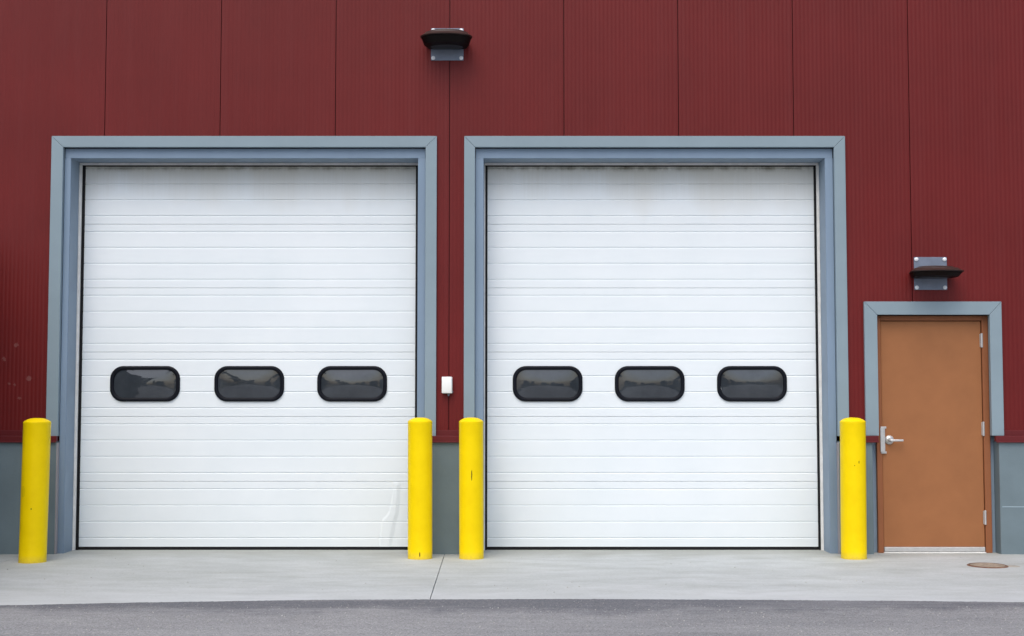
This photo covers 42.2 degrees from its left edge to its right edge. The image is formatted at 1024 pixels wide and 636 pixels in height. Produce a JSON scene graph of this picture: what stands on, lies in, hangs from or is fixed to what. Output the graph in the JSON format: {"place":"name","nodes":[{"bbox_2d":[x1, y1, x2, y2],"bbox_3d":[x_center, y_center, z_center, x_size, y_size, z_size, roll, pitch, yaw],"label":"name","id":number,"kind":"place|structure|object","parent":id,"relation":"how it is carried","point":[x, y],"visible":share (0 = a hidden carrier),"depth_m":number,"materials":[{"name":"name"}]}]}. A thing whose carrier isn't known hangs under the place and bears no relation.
{"place":"outdoors","nodes":[
{"label":"outdoors","id":0,"kind":"place"},
{"bbox_2d":[0,0,1023,555],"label":"warehouse","id":1,"kind":"structure","parent":0,"point":[628,274],"depth_m":12.49,"materials":[{"name":"red metal"}]},
{"bbox_2d":[79,167,415,549],"bbox_3d":[-2.501,0.340,12.611,3.162,3.696,0.060,0,-3,0],"label":"garage door","id":2,"kind":"structure","parent":1,"relation":"in","point":[248,347],"depth_m":12.60,"materials":[{"name":"white metal"}]},
{"bbox_2d":[420,28,471,60],"bbox_3d":[-0.608,-2.580,12.291,0.484,0.306,0.352,0,-3,0],"label":"wall light","id":3,"kind":"object","parent":1,"relation":"attached to","point":[447,44],"visible":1,"depth_m":12.27,"materials":[{"name":"brown metal"}]},
{"bbox_2d":[442,377,452,395],"bbox_3d":[-0.596,0.631,12.248,0.103,0.178,0.068,0,-3,0],"label":"junction box","id":4,"kind":"object","parent":1,"relation":"attached to","point":[447,385],"visible":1,"depth_m":12.22,"materials":[{"name":"white plastic"}]},
{"bbox_2d":[487,167,817,549],"bbox_3d":[1.326,0.340,12.611,3.120,3.696,0.060,0,-3,0],"label":"garage door","id":5,"kind":"structure","parent":1,"relation":"in","point":[651,335],"depth_m":12.60,"materials":[{"name":"white metal"}]},
{"bbox_2d":[880,321,986,551],"bbox_3d":[3.902,1.094,12.318,0.972,2.132,0.114,0,-3,0],"label":"entry door","id":6,"kind":"structure","parent":1,"relation":"in","point":[932,430],"depth_m":12.33,"materials":[{"name":"brown paint"}]},
{"bbox_2d":[909,257,963,289],"bbox_3d":[3.892,-0.424,12.167,0.484,0.306,0.352,0,-3,0],"label":"wall light","id":7,"kind":"object","parent":1,"relation":"attached to","point":[930,273],"visible":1,"depth_m":12.32,"materials":[{"name":"brown metal"}]},
{"bbox_2d":[0,550,1023,604],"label":"pavement","id":8,"kind":"structure","parent":0,"point":[168,575],"depth_m":10.67,"materials":[{"name":"concrete"}]},
{"bbox_2d":[18,418,50,563],"bbox_3d":[-4.184,1.516,11.632,0.251,1.275,0.236,0,-3,0],"label":"bollard","id":9,"kind":"object","parent":8,"relation":"on","point":[34,497],"visible":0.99,"depth_m":11.54,"materials":[{"name":"yellow paint"}]},
{"bbox_2d":[408,417,431,559],"bbox_3d":[-0.824,1.531,11.892,0.226,1.275,0.222,0,-3,0],"label":"bollard","id":10,"kind":"object","parent":8,"relation":"on","point":[419,488],"visible":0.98,"depth_m":11.80,"materials":[{"name":"yellow paint"}]},
{"bbox_2d":[459,417,483,559],"bbox_3d":[-0.364,1.531,11.892,0.226,1.275,0.222,0,-3,0],"label":"bollard","id":11,"kind":"object","parent":8,"relation":"on","point":[471,504],"visible":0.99,"depth_m":11.80,"materials":[{"name":"yellow paint"}]},
{"bbox_2d":[840,417,866,559],"bbox_3d":[3.059,1.531,11.892,0.236,1.275,0.229,0,-3,0],"label":"bollard","id":12,"kind":"object","parent":8,"relation":"on","point":[853,513],"visible":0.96,"depth_m":11.80,"materials":[{"name":"yellow paint"}]},
{"bbox_2d":[967,562,1019,567],"bbox_3d":[4.116,2.115,11.337,0.440,0.010,0.357,0,-3,0],"label":"drain cover","id":13,"kind":"object","parent":8,"relation":"on","point":[986,565],"visible":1,"depth_m":11.32,"materials":[{"name":"metal"}]},
{"bbox_2d":[0,599,1023,635],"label":"road","id":14,"kind":"structure","parent":0,"point":[434,617],"depth_m":8.63,"materials":[{"name":"grey asphalt"}]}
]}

